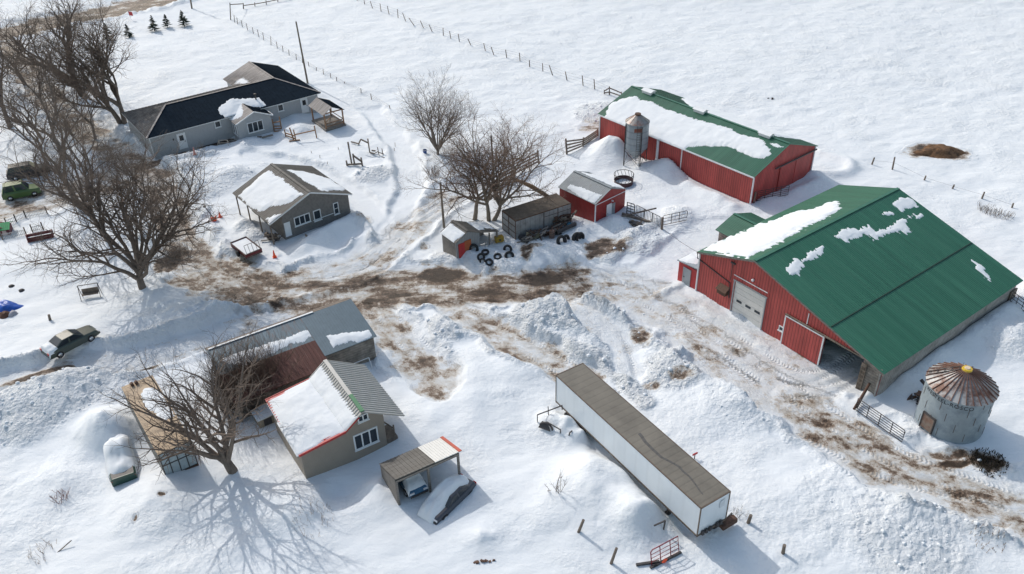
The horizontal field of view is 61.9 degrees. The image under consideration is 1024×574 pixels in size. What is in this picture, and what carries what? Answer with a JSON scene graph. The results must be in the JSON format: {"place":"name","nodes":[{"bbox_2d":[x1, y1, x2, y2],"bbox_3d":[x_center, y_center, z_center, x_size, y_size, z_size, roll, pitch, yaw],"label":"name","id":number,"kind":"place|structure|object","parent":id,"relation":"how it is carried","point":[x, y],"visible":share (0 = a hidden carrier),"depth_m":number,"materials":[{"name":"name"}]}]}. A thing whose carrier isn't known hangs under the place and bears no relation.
{"place":"outdoors","nodes":[
{"label":"outdoors","id":0,"kind":"place"},
{"bbox_2d":[0,0,1023,573],"bbox_3d":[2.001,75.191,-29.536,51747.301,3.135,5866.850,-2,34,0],"label":"ground","id":1,"kind":"structure","parent":0,"point":[852,88],"depth_m":80.95,"materials":[{"name":"white snow"}]},
{"bbox_2d":[0,221,12,235],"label":"playhouse","id":2,"kind":"object","parent":1,"relation":"on","point":[5,227],"visible":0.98,"depth_m":94.05,"materials":[{"name":"green plastic"}]},
{"bbox_2d":[0,300,23,311],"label":"tarp","id":3,"kind":"object","parent":1,"relation":"on","point":[7,305],"visible":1,"depth_m":82.20,"materials":[{"name":"blue plastic"}]},
{"bbox_2d":[0,227,26,239],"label":"picket fence","id":4,"kind":"object","parent":1,"relation":"on","point":[23,229],"visible":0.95,"depth_m":93.53,"materials":[{"name":"grey wood"}]},
{"bbox_2d":[0,0,31,127],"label":"bare tree","id":5,"kind":"object","parent":1,"relation":"on","point":[2,65],"visible":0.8,"depth_m":116.70,"materials":[{"name":"brown plant"}]},
{"bbox_2d":[0,47,35,79],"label":"bare shrub","id":6,"kind":"object","parent":1,"relation":"on","point":[17,67],"visible":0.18,"depth_m":137.58,"materials":[{"name":"brown plant"}]},
{"bbox_2d":[1,180,41,200],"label":"green jeep","id":7,"kind":"object","parent":1,"relation":"on","point":[24,189],"visible":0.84,"depth_m":101.32,"materials":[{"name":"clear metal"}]},
{"bbox_2d":[6,161,48,180],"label":"black suv","id":8,"kind":"object","parent":1,"relation":"on","point":[8,171],"visible":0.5,"depth_m":104.77,"materials":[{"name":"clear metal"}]},
{"bbox_2d":[0,54,58,137],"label":"bare tree","id":9,"kind":"object","parent":1,"relation":"on","point":[15,100],"visible":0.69,"depth_m":109.80,"materials":[{"name":"brown plant"}]},
{"bbox_2d":[0,0,59,85],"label":"bare tree","id":10,"kind":"object","parent":1,"relation":"on","point":[32,21],"visible":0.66,"depth_m":131.87,"materials":[{"name":"brown plant"}]},
{"bbox_2d":[23,206,47,217],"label":"picket fence","id":11,"kind":"object","parent":1,"relation":"on","point":[45,209],"visible":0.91,"depth_m":97.41,"materials":[{"name":"grey wood"}]},
{"bbox_2d":[25,229,53,242],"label":"trailer","id":12,"kind":"object","parent":1,"relation":"on","point":[34,234],"visible":0.86,"depth_m":92.99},
{"bbox_2d":[27,538,56,563],"bbox_3d":[-32.082,17.896,57.828,1.496,0.852,2.196,-2,34,0],"label":"bare shrub","id":13,"kind":"object","parent":1,"relation":"on","point":[40,551],"visible":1,"depth_m":57.84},
{"bbox_2d":[0,0,91,96],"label":"bare tree","id":14,"kind":"object","parent":1,"relation":"on","point":[16,42],"visible":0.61,"depth_m":123.84,"materials":[{"name":"brown plant"}]},
{"bbox_2d":[18,150,73,185],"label":"bare shrub","id":15,"kind":"object","parent":1,"relation":"on","point":[41,169],"visible":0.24,"depth_m":104.49,"materials":[{"name":"brown plant"}]},
{"bbox_2d":[0,59,109,201],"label":"bare tree","id":16,"kind":"object","parent":1,"relation":"on","point":[24,126],"visible":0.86,"depth_m":94.80,"materials":[{"name":"brown plant"}]},
{"bbox_2d":[0,25,109,156],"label":"bare tree","id":17,"kind":"object","parent":1,"relation":"on","point":[39,97],"visible":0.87,"depth_m":107.38,"materials":[{"name":"brown plant"}]},
{"bbox_2d":[49,487,70,503],"bbox_3d":[-32.744,15.016,61.687,1.311,1.046,1.321,11,36,18],"label":"bare shrub","id":18,"kind":"object","parent":1,"relation":"on","point":[66,497],"visible":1,"depth_m":61.71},
{"bbox_2d":[41,108,96,136],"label":"bare shrub","id":19,"kind":"object","parent":1,"relation":"on","point":[78,129],"visible":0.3,"depth_m":117.15,"materials":[{"name":"brown plant"}]},
{"bbox_2d":[0,69,138,241],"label":"bare tree","id":20,"kind":"object","parent":1,"relation":"on","point":[47,177],"visible":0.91,"depth_m":88.03,"materials":[{"name":"brown plant"}]},
{"bbox_2d":[39,324,99,359],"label":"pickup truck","id":21,"kind":"object","parent":1,"relation":"on","point":[60,344],"visible":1,"depth_m":75.50,"materials":[{"name":"black metal"}]},
{"bbox_2d":[6,0,139,123],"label":"bare tree","id":22,"kind":"object","parent":1,"relation":"on","point":[94,50],"visible":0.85,"depth_m":113.17,"materials":[{"name":"brown plant"}]},
{"bbox_2d":[41,68,116,139],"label":"bare tree","id":23,"kind":"object","parent":1,"relation":"on","point":[98,102],"visible":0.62,"depth_m":112.57,"materials":[{"name":"brown plant"}]},
{"bbox_2d":[77,283,101,300],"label":"garden swing","id":24,"kind":"object","parent":1,"relation":"on","point":[90,291],"visible":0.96,"depth_m":83.59,"materials":[{"name":"metal"}]},
{"bbox_2d":[76,143,126,176],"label":"bare shrub","id":25,"kind":"object","parent":1,"relation":"on","point":[103,159],"visible":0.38,"depth_m":107.57,"materials":[{"name":"brown plant"}]},
{"bbox_2d":[0,121,234,289],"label":"bare tree","id":26,"kind":"object","parent":1,"relation":"on","point":[139,263],"visible":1,"depth_m":80.57,"materials":[{"name":"brown plant"}]},
{"bbox_2d":[103,433,137,486],"bbox_3d":[-29.896,12.550,64.735,2.121,2.142,5.562,-17,37,-22],"label":"pickup truck","id":27,"kind":"object","parent":1,"relation":"on","point":[121,462],"visible":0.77,"depth_m":63.68,"materials":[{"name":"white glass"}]},
{"bbox_2d":[123,24,133,37],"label":"spruce","id":28,"kind":"object","parent":1,"relation":"on","point":[128,34],"visible":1,"depth_m":151.86,"materials":[{"name":"green plant"}]},
{"bbox_2d":[147,15,158,30],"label":"spruce","id":29,"kind":"object","parent":1,"relation":"on","point":[153,26],"visible":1,"depth_m":154.26,"materials":[{"name":"green plant"}]},
{"bbox_2d":[121,376,198,474],"bbox_3d":[-27.511,10.803,66.537,2.483,2.815,9.554,-23,40,-29],"label":"shipping container","id":30,"kind":"object","parent":1,"relation":"on","point":[179,462],"visible":0.57,"depth_m":64.86,"materials":[{"name":"beige metal"}]},
{"bbox_2d":[159,443,196,473],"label":"doors","id":31,"kind":"structure","parent":30,"relation":"in","point":[175,465],"depth_m":63.43,"materials":[{"name":"grey metal"}]},
{"bbox_2d":[160,241,188,262],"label":"bare shrub","id":32,"kind":"object","parent":1,"relation":"on","point":[186,250],"visible":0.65,"depth_m":90.31,"materials":[{"name":"brown plant"}]},
{"bbox_2d":[177,10,189,25],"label":"spruce","id":33,"kind":"object","parent":1,"relation":"on","point":[183,18],"visible":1,"depth_m":156.47,"materials":[{"name":"green plant"}]},
{"bbox_2d":[91,317,288,484],"bbox_3d":[-22.413,10.248,60.349,13.172,11.360,13.340,-12,35,-15],"label":"bare tree","id":34,"kind":"object","parent":1,"relation":"on","point":[223,455],"visible":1,"depth_m":61.01,"materials":[{"name":"brown plant"}]},
{"bbox_2d":[121,61,320,159],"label":"farmhouse","id":35,"kind":"object","parent":1,"relation":"on","point":[252,99],"visible":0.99,"depth_m":114.35,"materials":[{"name":"grey wood"}]},
{"bbox_2d":[176,132,187,149],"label":"door","id":36,"kind":"structure","parent":35,"relation":"in","point":[184,144],"depth_m":111.30,"materials":[{"name":"white paint"}]},
{"bbox_2d":[247,119,264,133],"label":"window","id":37,"kind":"structure","parent":35,"relation":"in","point":[256,126],"depth_m":114.19,"materials":[{"name":"white glass"}]},
{"bbox_2d":[300,97,308,112],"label":"door","id":38,"kind":"structure","parent":35,"relation":"in","point":[304,102],"depth_m":119.61,"materials":[{"name":"white paint"}]},
{"bbox_2d":[185,326,304,418],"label":"bare shrub","id":39,"kind":"object","parent":1,"relation":"on","point":[236,364],"visible":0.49,"depth_m":68.58,"materials":[{"name":"brown plant"}]},
{"bbox_2d":[230,236,261,258],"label":"utility trailer","id":40,"kind":"object","parent":1,"relation":"on","point":[246,247],"visible":1,"depth_m":89.37,"materials":[{"name":"red metal"}]},
{"bbox_2d":[251,403,274,427],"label":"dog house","id":41,"kind":"structure","parent":1,"relation":"on","point":[266,418],"depth_m":68.01,"materials":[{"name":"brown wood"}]},
{"bbox_2d":[261,232,281,241],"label":"debris pile","id":42,"kind":"object","parent":1,"relation":"on","point":[276,237],"visible":0.93,"depth_m":91.70,"materials":[{"name":"metal"}]},
{"bbox_2d":[271,116,281,131],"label":"deck steps","id":43,"kind":"structure","parent":1,"relation":"on","point":[280,125],"depth_m":115.86,"materials":[{"name":"brown wood"}]},
{"bbox_2d":[204,297,376,422],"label":"rusty shed","id":44,"kind":"structure","parent":1,"relation":"on","point":[341,330],"depth_m":72.30,"materials":[{"name":"grey metal"}]},
{"bbox_2d":[233,163,351,244],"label":"house","id":45,"kind":"structure","parent":1,"relation":"on","point":[285,201],"depth_m":93.47,"materials":[{"name":"grey metal"}]},
{"bbox_2d":[284,221,291,236],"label":"side door","id":46,"kind":"structure","parent":45,"relation":"in","point":[287,226],"depth_m":91.84,"materials":[{"name":"white paint"}]},
{"bbox_2d":[293,212,311,227],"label":"window","id":47,"kind":"structure","parent":45,"relation":"in","point":[303,219],"depth_m":92.51,"materials":[{"name":"white paint"}]},
{"bbox_2d":[313,209,322,221],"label":"window","id":48,"kind":"structure","parent":45,"relation":"in","point":[316,213],"depth_m":93.51,"materials":[{"name":"white paint"}]},
{"bbox_2d":[333,202,339,215],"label":"window","id":49,"kind":"structure","parent":45,"relation":"in","point":[335,205],"depth_m":94.73,"materials":[{"name":"white paint"}]},
{"bbox_2d":[284,126,316,141],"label":"garden rail","id":50,"kind":"object","parent":1,"relation":"on","point":[292,135],"visible":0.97,"depth_m":113.15,"materials":[{"name":"brown wood"}]},
{"bbox_2d":[295,21,308,83],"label":"utility pole","id":51,"kind":"object","parent":1,"relation":"on","point":[302,54],"visible":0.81,"depth_m":128.41,"materials":[{"name":"grey wood"}]},
{"bbox_2d":[230,8,389,107],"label":"wire fence","id":52,"kind":"object","parent":1,"relation":"on","point":[292,55],"visible":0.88,"depth_m":142.81,"materials":[{"name":"brown wood"}]},
{"bbox_2d":[290,497,332,537],"bbox_3d":[-13.905,15.861,59.276,2.873,1.469,3.279,-2,34,0],"label":"bare shrub","id":53,"kind":"object","parent":1,"relation":"on","point":[312,513],"visible":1,"depth_m":59.50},
{"bbox_2d":[308,97,345,131],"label":"garden shelter","id":54,"kind":"object","parent":1,"relation":"on","point":[322,107],"visible":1,"depth_m":116.75,"materials":[{"name":"wood"}]},
{"bbox_2d":[265,359,404,478],"bbox_3d":[-13.660,9.987,65.873,8.543,5.500,7.302,-21,38,-26],"label":"cabin","id":55,"kind":"object","parent":1,"relation":"on","point":[330,413],"visible":0.99,"depth_m":64.14,"materials":[{"name":"silver metal"}]},
{"bbox_2d":[357,413,369,424],"bbox_3d":[-10.998,9.693,63.019,0.950,0.695,0.130,-21,38,-26],"label":"window","id":56,"kind":"structure","parent":55,"relation":"in","point":[364,417],"depth_m":63.05,"materials":[{"name":"white paint"}]},
{"bbox_2d":[353,426,379,451],"bbox_3d":[-10.960,11.431,64.187,2.050,1.555,0.130,-21,38,-26],"label":"window","id":57,"kind":"structure","parent":55,"relation":"in","point":[362,440],"depth_m":64.22,"materials":[{"name":"white paint"}]},
{"bbox_2d":[346,142,362,165],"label":"well frame","id":58,"kind":"object","parent":1,"relation":"on","point":[357,158],"visible":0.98,"depth_m":106.44,"materials":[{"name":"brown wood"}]},
{"bbox_2d":[398,473,428,498],"bbox_3d":[-7.566,13.616,62.114,1.650,1.626,3.760,-20,38,-25],"label":"hatchback","id":59,"kind":"object","parent":1,"relation":"on","point":[414,486],"visible":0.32,"depth_m":61.12,"materials":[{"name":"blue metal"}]},
{"bbox_2d":[379,436,461,505],"bbox_3d":[-6.603,13.106,62.112,5.219,3.231,3.153,-20,38,-25],"label":"carport","id":60,"kind":"object","parent":1,"relation":"on","point":[413,462],"visible":0.99,"depth_m":61.23,"materials":[{"name":"grey metal"}]},
{"bbox_2d":[395,63,482,154],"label":"bare tree","id":61,"kind":"object","parent":1,"relation":"on","point":[427,120],"visible":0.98,"depth_m":106.45,"materials":[{"name":"brown plant"}]},
{"bbox_2d":[439,181,444,227],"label":"utility pole","id":62,"kind":"object","parent":1,"relation":"on","point":[442,210],"visible":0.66,"depth_m":92.14,"materials":[{"name":"grey wood"}]},
{"bbox_2d":[417,474,475,524],"bbox_3d":[-4.663,14.863,60.917,2.098,1.772,4.664,22,41,31],"label":"snowed in car","id":63,"kind":"object","parent":1,"relation":"on","point":[447,496],"visible":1,"depth_m":60.24,"materials":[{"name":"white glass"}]},
{"bbox_2d":[441,220,498,258],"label":"tool shed","id":64,"kind":"structure","parent":1,"relation":"on","point":[459,238],"depth_m":87.89,"materials":[{"name":"grey metal"}]},
{"bbox_2d":[458,242,464,258],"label":"door","id":65,"kind":"structure","parent":64,"relation":"in","point":[461,247],"depth_m":87.43,"materials":[{"name":"red paint"}]},
{"bbox_2d":[426,128,537,220],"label":"bare tree","id":66,"kind":"object","parent":1,"relation":"on","point":[478,198],"visible":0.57,"depth_m":90.61,"materials":[{"name":"brown plant"}]},
{"bbox_2d":[357,0,608,89],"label":"wire fence","id":67,"kind":"object","parent":1,"relation":"on","point":[487,45],"visible":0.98,"depth_m":139.96,"materials":[{"name":"brown wood"}]},
{"bbox_2d":[392,93,574,225],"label":"bare tree","id":68,"kind":"object","parent":1,"relation":"on","point":[505,153],"visible":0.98,"depth_m":90.03,"materials":[{"name":"brown plant"}]},
{"bbox_2d":[515,179,548,195],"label":"broken limb","id":69,"kind":"object","parent":68,"relation":"attached to","point":[531,186],"visible":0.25,"depth_m":95.14,"materials":[{"name":"brown wood"}]},
{"bbox_2d":[494,234,503,242],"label":"tank","id":70,"kind":"object","parent":1,"relation":"on","point":[499,238],"visible":1,"depth_m":89.91,"materials":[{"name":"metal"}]},
{"bbox_2d":[0,101,1022,573],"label":"snow lumps","id":71,"kind":"object","parent":1,"relation":"on","point":[524,363],"visible":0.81,"depth_m":70.98,"materials":[{"name":"white snow"}]},
{"bbox_2d":[492,151,538,180],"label":"rail fence","id":72,"kind":"object","parent":1,"relation":"on","point":[522,163],"visible":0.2,"depth_m":104.01,"materials":[{"name":"brown wood"}]},
{"bbox_2d":[502,193,570,239],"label":"storage trailer","id":73,"kind":"object","parent":1,"relation":"on","point":[517,220],"visible":0.93,"depth_m":91.36,"materials":[{"name":"silver metal"}]},
{"bbox_2d":[517,223,565,243],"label":"scrap pile","id":74,"kind":"object","parent":1,"relation":"on","point":[535,232],"visible":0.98,"depth_m":90.14,"materials":[{"name":"orange metal"}]},
{"bbox_2d":[537,405,571,435],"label":"wagon frame","id":75,"kind":"object","parent":1,"relation":"on","point":[548,410],"visible":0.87,"depth_m":66.53,"materials":[{"name":"metal"}]},
{"bbox_2d":[539,421,552,430],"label":"tractor seat","id":76,"kind":"object","parent":75,"relation":"in","point":[544,425],"visible":1,"depth_m":66.01,"materials":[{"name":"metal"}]},
{"bbox_2d":[550,210,576,227],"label":"scrap pile","id":77,"kind":"object","parent":1,"relation":"on","point":[567,217],"visible":0.91,"depth_m":92.22,"materials":[{"name":"brown metal"}]},
{"bbox_2d":[555,222,576,234],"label":"steel beam","id":78,"kind":"structure","parent":1,"relation":"on","point":[565,228],"depth_m":91.23,"materials":[{"name":"metal"}]},
{"bbox_2d":[565,128,598,154],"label":"rail fence","id":79,"kind":"object","parent":1,"relation":"on","point":[582,144],"visible":0.88,"depth_m":109.10,"materials":[{"name":"brown wood"}]},
{"bbox_2d":[558,170,625,221],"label":"red shed","id":80,"kind":"structure","parent":1,"relation":"on","point":[592,197],"depth_m":93.29,"materials":[{"name":"red painted steel"},{"name":"grey tin"},{"name":"snow"}]},
{"bbox_2d":[614,169,633,187],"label":"bale feeder","id":81,"kind":"object","parent":1,"relation":"on","point":[627,177],"visible":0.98,"depth_m":100.98,"materials":[{"name":"metal"}]},
{"bbox_2d":[623,112,649,166],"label":"feed silo","id":82,"kind":"object","parent":1,"relation":"on","point":[636,135],"visible":0.98,"depth_m":102.02,"materials":[{"name":"silver metal"}]},
{"bbox_2d":[622,212,650,222],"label":"plank","id":83,"kind":"object","parent":1,"relation":"on","point":[638,218],"visible":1,"depth_m":92.93,"materials":[{"name":"brown wood"}]},
{"bbox_2d":[555,363,730,536],"bbox_3d":[8.988,11.767,62.391,2.690,3.850,16.430,-21,39,-26],"label":"semi trailer","id":84,"kind":"object","parent":1,"relation":"on","point":[687,490],"visible":0.97,"depth_m":60.25,"materials":[{"name":"metal"}]},
{"bbox_2d":[636,205,660,225],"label":"barred hurdle","id":85,"kind":"object","parent":1,"relation":"on","point":[647,215],"visible":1,"depth_m":92.71,"materials":[{"name":"metal"}]},
{"bbox_2d":[636,536,681,568],"bbox_3d":[9.767,17.687,56.279,3.270,1.632,0.706,-15,36,-18],"label":"loader implement","id":86,"kind":"object","parent":1,"relation":"on","point":[656,562],"visible":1,"depth_m":56.32,"materials":[{"name":"metal"}]},
{"bbox_2d":[663,211,687,224],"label":"field gate","id":87,"kind":"structure","parent":1,"relation":"on","point":[674,216],"depth_m":92.29,"materials":[{"name":"metal"}]},
{"bbox_2d":[677,249,700,288],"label":"entry porch","id":88,"kind":"object","parent":1,"relation":"on","point":[687,269],"visible":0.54,"depth_m":82.59,"materials":[{"name":"red paint"}]},
{"bbox_2d":[682,266,690,286],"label":"door","id":89,"kind":"structure","parent":88,"relation":"in","point":[686,277],"depth_m":82.75,"materials":[{"name":"metal"}]},
{"bbox_2d":[597,85,817,203],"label":"livestock barn","id":90,"kind":"structure","parent":1,"relation":"on","point":[739,158],"depth_m":100.25,"materials":[{"name":"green metal"}]},
{"bbox_2d":[776,160,796,190],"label":"sliding door","id":91,"kind":"structure","parent":90,"relation":"in","point":[787,172],"depth_m":98.52,"materials":[{"name":"red metal"}]},
{"bbox_2d":[793,152,812,182],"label":"sliding door","id":92,"kind":"structure","parent":90,"relation":"in","point":[803,164],"depth_m":100.20,"materials":[{"name":"red metal"}]},
{"bbox_2d":[712,512,737,530],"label":"rusty implement part","id":93,"kind":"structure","parent":1,"relation":"on","point":[730,520],"depth_m":58.01,"materials":[{"name":"orange metal"}]},
{"bbox_2d":[715,212,764,240],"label":"barn lean to","id":94,"kind":"object","parent":1,"relation":"on","point":[734,223],"visible":0.32,"depth_m":86.70,"materials":[{"name":"green metal"}]},
{"bbox_2d":[756,185,789,200],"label":"field gate","id":95,"kind":"structure","parent":1,"relation":"on","point":[780,192],"depth_m":96.29,"materials":[{"name":"metal"}]},
{"bbox_2d":[695,185,1022,396],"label":"machinery barn","id":96,"kind":"structure","parent":1,"relation":"on","point":[889,286],"depth_m":76.00,"materials":[{"name":"green metal"}]},
{"bbox_2d":[731,282,764,327],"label":"garage door","id":97,"kind":"structure","parent":96,"relation":"in","point":[746,302],"depth_m":77.39,"materials":[{"name":"white metal"}]},
{"bbox_2d":[780,315,824,364],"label":"sliding door","id":98,"kind":"structure","parent":96,"relation":"in","point":[795,336],"depth_m":73.29,"materials":[{"name":"red metal"}]},
{"bbox_2d":[853,383,870,409],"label":"split rail","id":99,"kind":"object","parent":1,"relation":"on","point":[863,393],"visible":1,"depth_m":68.42,"materials":[{"name":"brown wood"}]},
{"bbox_2d":[855,398,904,441],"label":"field gate","id":100,"kind":"structure","parent":1,"relation":"on","point":[879,420],"depth_m":66.03,"materials":[{"name":"metal"}]},
{"bbox_2d":[907,390,921,404],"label":"debris pile","id":101,"kind":"object","parent":1,"relation":"on","point":[912,397],"visible":0.54,"depth_m":68.90,"materials":[{"name":"metal"}]},
{"bbox_2d":[913,144,964,158],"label":"manure pile","id":102,"kind":"object","parent":1,"relation":"on","point":[940,151],"visible":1,"depth_m":105.91,"materials":[{"name":"brown soil"}]},
{"bbox_2d":[871,157,1013,207],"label":"wire fence","id":103,"kind":"object","parent":1,"relation":"on","point":[934,180],"visible":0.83,"depth_m":100.18,"materials":[{"name":"brown wood"}]},
{"bbox_2d":[915,362,999,443],"bbox_3d":[33.981,8.498,65.174,5.151,6.050,5.114,-2,34,0],"label":"grain bin","id":104,"kind":"object","parent":1,"relation":"on","point":[956,403],"visible":0.99,"depth_m":63.69,"materials":[{"name":"grey metal"}]},
{"bbox_2d":[920,413,933,432],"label":"door","id":105,"kind":"structure","parent":104,"relation":"in","point":[926,422],"depth_m":65.23,"materials":[{"name":"brown wood"}]},
{"bbox_2d":[970,521,1005,552],"bbox_3d":[31.641,16.669,56.611,2.180,0.990,1.936,8,35,14],"label":"bare shrub","id":106,"kind":"object","parent":1,"relation":"on","point":[989,541],"visible":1,"depth_m":56.70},
{"bbox_2d":[968,447,1008,477],"bbox_3d":[35.224,12.889,62.975,2.685,0.756,2.769,-2,34,0],"label":"bare shrub","id":107,"kind":"object","parent":1,"relation":"on","point":[984,460],"visible":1,"depth_m":63.00,"materials":[{"name":"black plant"}]},
{"bbox_2d":[979,200,1015,218],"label":"bare shrub","id":108,"kind":"object","parent":1,"relation":"on","point":[987,208],"visible":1,"depth_m":93.38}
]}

